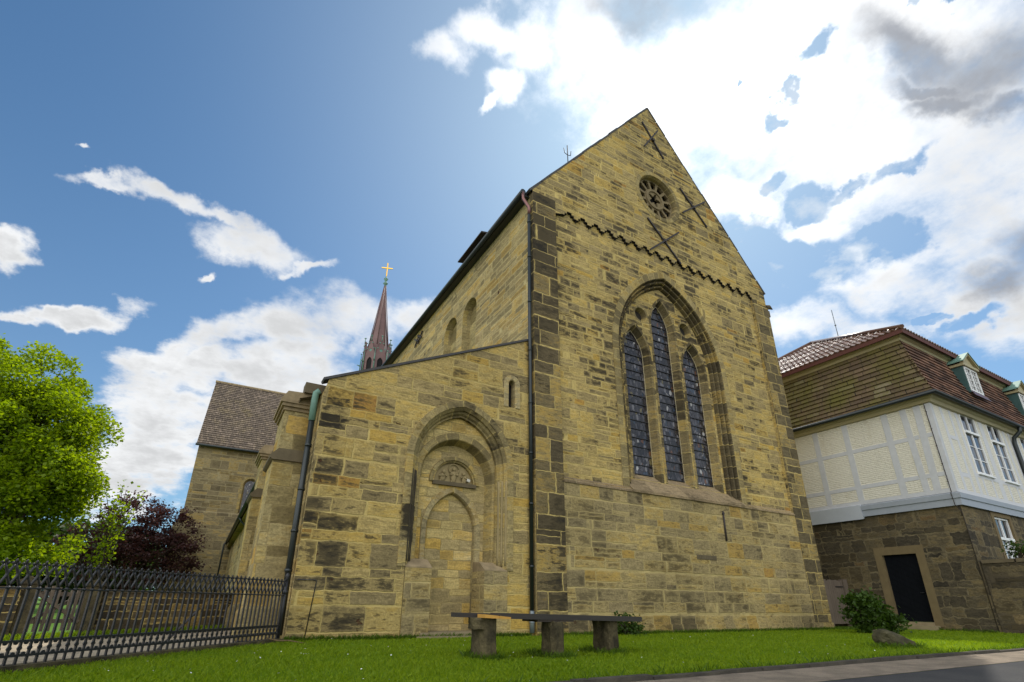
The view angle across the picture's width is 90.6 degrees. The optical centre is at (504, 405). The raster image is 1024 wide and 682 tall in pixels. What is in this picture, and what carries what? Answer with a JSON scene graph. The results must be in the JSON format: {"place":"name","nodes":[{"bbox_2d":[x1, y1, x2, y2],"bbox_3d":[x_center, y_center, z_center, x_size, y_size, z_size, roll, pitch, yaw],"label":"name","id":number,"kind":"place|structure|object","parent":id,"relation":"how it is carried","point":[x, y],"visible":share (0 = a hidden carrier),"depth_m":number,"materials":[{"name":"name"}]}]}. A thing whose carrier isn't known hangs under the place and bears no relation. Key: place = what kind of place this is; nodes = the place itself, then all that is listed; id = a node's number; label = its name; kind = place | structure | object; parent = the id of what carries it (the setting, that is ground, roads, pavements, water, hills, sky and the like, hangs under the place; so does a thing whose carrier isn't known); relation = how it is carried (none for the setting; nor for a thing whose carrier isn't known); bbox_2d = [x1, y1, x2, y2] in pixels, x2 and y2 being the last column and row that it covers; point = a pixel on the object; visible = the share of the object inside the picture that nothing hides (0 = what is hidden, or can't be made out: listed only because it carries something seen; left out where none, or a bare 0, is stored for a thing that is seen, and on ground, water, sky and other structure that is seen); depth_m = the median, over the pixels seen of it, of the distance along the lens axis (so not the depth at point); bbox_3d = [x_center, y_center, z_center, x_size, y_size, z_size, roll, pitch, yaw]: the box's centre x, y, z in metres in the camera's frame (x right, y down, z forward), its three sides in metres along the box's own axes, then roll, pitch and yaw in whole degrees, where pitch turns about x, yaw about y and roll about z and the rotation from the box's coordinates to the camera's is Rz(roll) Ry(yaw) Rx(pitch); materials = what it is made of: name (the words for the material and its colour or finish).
{"place":"outdoors","nodes":[
{"label":"outdoors","id":0,"kind":"place"},
{"bbox_2d":[3,624,225,640],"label":"margin grass","id":1,"kind":"structure","parent":0,"point":[38,635],"depth_m":10.80,"materials":[{"name":"green plant"}]},
{"bbox_2d":[0,631,240,664],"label":"path","id":2,"kind":"structure","parent":0,"point":[40,657],"depth_m":8.64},
{"bbox_2d":[0,586,23,634],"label":"field wall","id":3,"kind":"structure","parent":2,"relation":"on","point":[7,605],"depth_m":9.71,"materials":[{"name":"stone"}]},
{"bbox_2d":[8,576,41,636],"bbox_3d":[-9.582,3.990,10.047,0.330,1.150,0.390,16,-26,-33],"label":"gatepost","id":4,"kind":"object","parent":2,"relation":"on","point":[25,613],"visible":0.29,"depth_m":9.97,"materials":[{"name":"stone"}]},
{"bbox_2d":[27,586,87,631],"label":"picket gate","id":5,"kind":"structure","parent":4,"relation":"attached to","point":[56,606],"depth_m":10.62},
{"bbox_2d":[75,580,105,631],"bbox_3d":[-9.225,4.481,11.293,0.330,1.150,0.390,16,-26,-33],"label":"gatepost","id":6,"kind":"object","parent":2,"relation":"on","point":[90,610],"visible":0.41,"depth_m":11.17,"materials":[{"name":"stone"}]},
{"bbox_2d":[93,589,231,632],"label":"field wall","id":7,"kind":"structure","parent":2,"relation":"on","point":[113,610],"depth_m":12.60,"materials":[{"name":"stone"}]},
{"bbox_2d":[0,621,1023,681],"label":"lawn","id":8,"kind":"structure","parent":0,"point":[154,667],"depth_m":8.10,"materials":[{"name":"green plant"}]},
{"bbox_2d":[0,557,289,672],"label":"iron railing","id":9,"kind":"object","parent":8,"relation":"on","point":[35,663],"visible":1,"depth_m":6.83,"materials":[{"name":"metal"}]},
{"bbox_2d":[266,637,302,642],"bbox_3d":[-4.043,4.352,9.384,0.823,0.092,0.064,-2,-22,8],"label":"dry stick","id":10,"kind":"object","parent":8,"relation":"on","point":[283,640],"visible":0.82,"depth_m":9.39,"materials":[{"name":"brown wood"}]},
{"bbox_2d":[98,636,874,679],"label":"daisies","id":11,"kind":"object","parent":8,"relation":"on","point":[391,654],"visible":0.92,"depth_m":6.39,"materials":[{"name":"white plant"}]},
{"bbox_2d":[451,612,641,658],"bbox_3d":[0.766,3.606,7.851,3.266,0.726,0.663,12,-24,-27],"label":"stone bench","id":12,"kind":"object","parent":8,"relation":"on","point":[482,626],"visible":0.77,"depth_m":7.57,"materials":[{"name":"grey stone"}]},
{"bbox_2d":[614,610,648,635],"bbox_3d":[3.200,5.777,13.374,1.168,0.678,0.881,3,-21,-5],"label":"bush","id":13,"kind":"object","parent":8,"relation":"on","point":[634,628],"visible":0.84,"depth_m":13.24,"materials":[{"name":"green plant"}]},
{"bbox_2d":[823,579,855,626],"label":"plank gate","id":14,"kind":"structure","parent":8,"relation":"on","point":[834,589],"depth_m":20.73,"materials":[{"name":"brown wood"}]},
{"bbox_2d":[837,585,916,633],"bbox_3d":[11.506,6.385,15.766,2.046,1.479,1.449,3,-21,-7],"label":"evergreen bush","id":15,"kind":"object","parent":8,"relation":"on","point":[867,616],"visible":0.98,"depth_m":15.52,"materials":[{"name":"green plant"}]},
{"bbox_2d":[872,629,915,645],"bbox_3d":[8.073,4.911,10.491,0.820,0.373,0.502,25,-13,5],"label":"boulder","id":16,"kind":"object","parent":8,"relation":"on","point":[882,635],"visible":0.46,"depth_m":10.34,"materials":[{"name":"grey stone"}]},
{"bbox_2d":[981,558,1023,633],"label":"garden wall","id":17,"kind":"structure","parent":8,"relation":"on","point":[1005,579],"depth_m":17.19,"materials":[{"name":"stone"}]},
{"bbox_2d":[999,539,1023,557],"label":"wall creeper","id":18,"kind":"object","parent":17,"relation":"on","point":[1018,550],"depth_m":17.31,"materials":[{"name":"green plant"}]},
{"bbox_2d":[0,0,1023,597],"label":"sky","id":19,"kind":"structure","parent":0,"point":[195,194],"materials":[{"name":"blue"}]},
{"bbox_2d":[25,598,1018,681],"bbox_3d":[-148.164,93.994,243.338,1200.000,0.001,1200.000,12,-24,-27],"label":"ground","id":20,"kind":"structure","parent":0,"point":[54,617],"depth_m":15.27,"materials":[{"name":"green plant"}]},
{"bbox_2d":[0,520,58,591],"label":"tree","id":21,"kind":"object","parent":20,"relation":"on","point":[15,581],"visible":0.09,"depth_m":63.46,"materials":[{"name":"green plant"}]},
{"bbox_2d":[0,333,123,583],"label":"lime tree","id":22,"kind":"object","parent":20,"relation":"on","point":[49,472],"visible":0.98,"depth_m":25.29,"materials":[{"name":"green plant"}]},
{"bbox_2d":[13,514,126,603],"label":"tree","id":23,"kind":"object","parent":20,"relation":"on","point":[62,530],"visible":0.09,"depth_m":68.83,"materials":[{"name":"green plant"}]},
{"bbox_2d":[61,525,162,598],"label":"tree","id":24,"kind":"object","parent":20,"relation":"on","point":[86,581],"visible":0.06,"depth_m":66.86,"materials":[{"name":"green plant"}]},
{"bbox_2d":[84,481,145,580],"bbox_3d":[-24.358,8.460,31.281,2.319,7.942,1.798,-4,-22,11],"label":"young maple","id":25,"kind":"object","parent":20,"relation":"on","point":[103,551],"visible":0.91,"depth_m":31.28,"materials":[{"name":"green plant"}]},
{"bbox_2d":[50,490,210,589],"bbox_3d":[-26.838,10.530,36.667,10.251,8.520,7.143,12,-24,-27],"label":"copper beech","id":26,"kind":"object","parent":20,"relation":"on","point":[141,546],"visible":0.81,"depth_m":36.29,"materials":[{"name":"purple plant"}]},
{"bbox_2d":[157,108,833,640],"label":"abbey church","id":27,"kind":"structure","parent":20,"relation":"on","point":[567,396],"depth_m":15.97,"materials":[{"name":"stone"}]},
{"bbox_2d":[235,477,255,513],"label":"transept window frame","id":28,"kind":"structure","parent":27,"relation":"in","point":[247,479],"depth_m":44.60,"materials":[{"name":"stone"}]},
{"bbox_2d":[239,481,253,512],"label":"transept window glass","id":29,"kind":"structure","parent":27,"relation":"in","point":[249,484],"depth_m":45.04,"materials":[{"name":"grey glass"}]},
{"bbox_2d":[424,495,471,630],"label":"walled up doorway","id":30,"kind":"structure","parent":27,"relation":"in","point":[448,539],"depth_m":12.79,"materials":[{"name":"beige stone"}]},
{"bbox_2d":[443,317,456,354],"bbox_3d":[-2.239,-2.337,21.796,0.320,3.050,1.340,12,-24,-27],"label":"blind window","id":31,"kind":"structure","parent":27,"relation":"in","point":[450,333],"depth_m":22.50,"materials":[{"name":"stone"}]},
{"bbox_2d":[461,297,476,350],"bbox_3d":[-1.301,-2.904,20.244,0.320,3.000,1.280,12,-24,-27],"label":"blind window","id":32,"kind":"structure","parent":27,"relation":"in","point":[469,316],"depth_m":20.81,"materials":[{"name":"stone"}]},
{"bbox_2d":[504,375,519,408],"bbox_3d":[0.148,-0.365,14.594,0.530,0.995,0.270,12,-24,-27],"label":"slit window frame","id":33,"kind":"structure","parent":27,"relation":"in","point":[513,381],"depth_m":14.52,"materials":[{"name":"stone"}]},
{"bbox_2d":[639,183,667,217],"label":"round window glass","id":34,"kind":"structure","parent":27,"relation":"in","point":[652,200],"depth_m":21.86,"materials":[{"name":"black glass"}]},
{"bbox_2d":[553,648,1023,681],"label":"kerb","id":35,"kind":"structure","parent":20,"relation":"on","point":[633,678],"depth_m":6.37,"materials":[{"name":"concrete"}]},
{"bbox_2d":[634,651,1023,681],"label":"gravel verge","id":36,"kind":"structure","parent":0,"point":[824,673],"depth_m":6.44,"materials":[{"name":"grey gravel"}]},
{"bbox_2d":[778,310,1023,632],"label":"half timbered house","id":37,"kind":"structure","parent":0,"point":[910,447],"depth_m":21.12,"materials":[{"name":"beige paint"}]},
{"bbox_2d":[884,554,933,621],"bbox_3d":[15.616,7.040,19.602,0.132,2.465,1.206,12,-24,-27],"label":"side door","id":38,"kind":"structure","parent":37,"relation":"in","point":[906,580],"depth_m":19.61,"materials":[{"name":"black wood"}]},
{"bbox_2d":[958,414,996,478],"bbox_3d":[19.557,1.666,21.057,1.500,2.640,0.160,12,-24,-27],"label":"window","id":39,"kind":"structure","parent":37,"relation":"in","point":[973,439],"depth_m":21.07,"materials":[{"name":"white paint"}]},
{"bbox_2d":[985,425,1021,485],"bbox_3d":[21.783,2.150,22.225,1.500,2.640,0.160,12,-24,-27],"label":"window","id":40,"kind":"structure","parent":37,"relation":"in","point":[998,445],"depth_m":22.25,"materials":[{"name":"white paint"}]},
{"bbox_2d":[994,517,1017,558],"bbox_3d":[19.651,5.296,19.847,1.530,1.740,0.160,12,-24,-27],"label":"window","id":41,"kind":"structure","parent":37,"relation":"in","point":[1002,524],"depth_m":20.04,"materials":[{"name":"white paint"}]},
{"bbox_2d":[1018,438,1023,451],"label":"window","id":42,"kind":"structure","parent":37,"relation":"in","point":[1021,440],"depth_m":24.11,"materials":[{"name":"white paint"}]},
{"bbox_2d":[824,661,1023,681],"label":"road","id":43,"kind":"structure","parent":0,"point":[1008,672],"depth_m":6.05,"materials":[{"name":"grey asphalt"}]}
]}

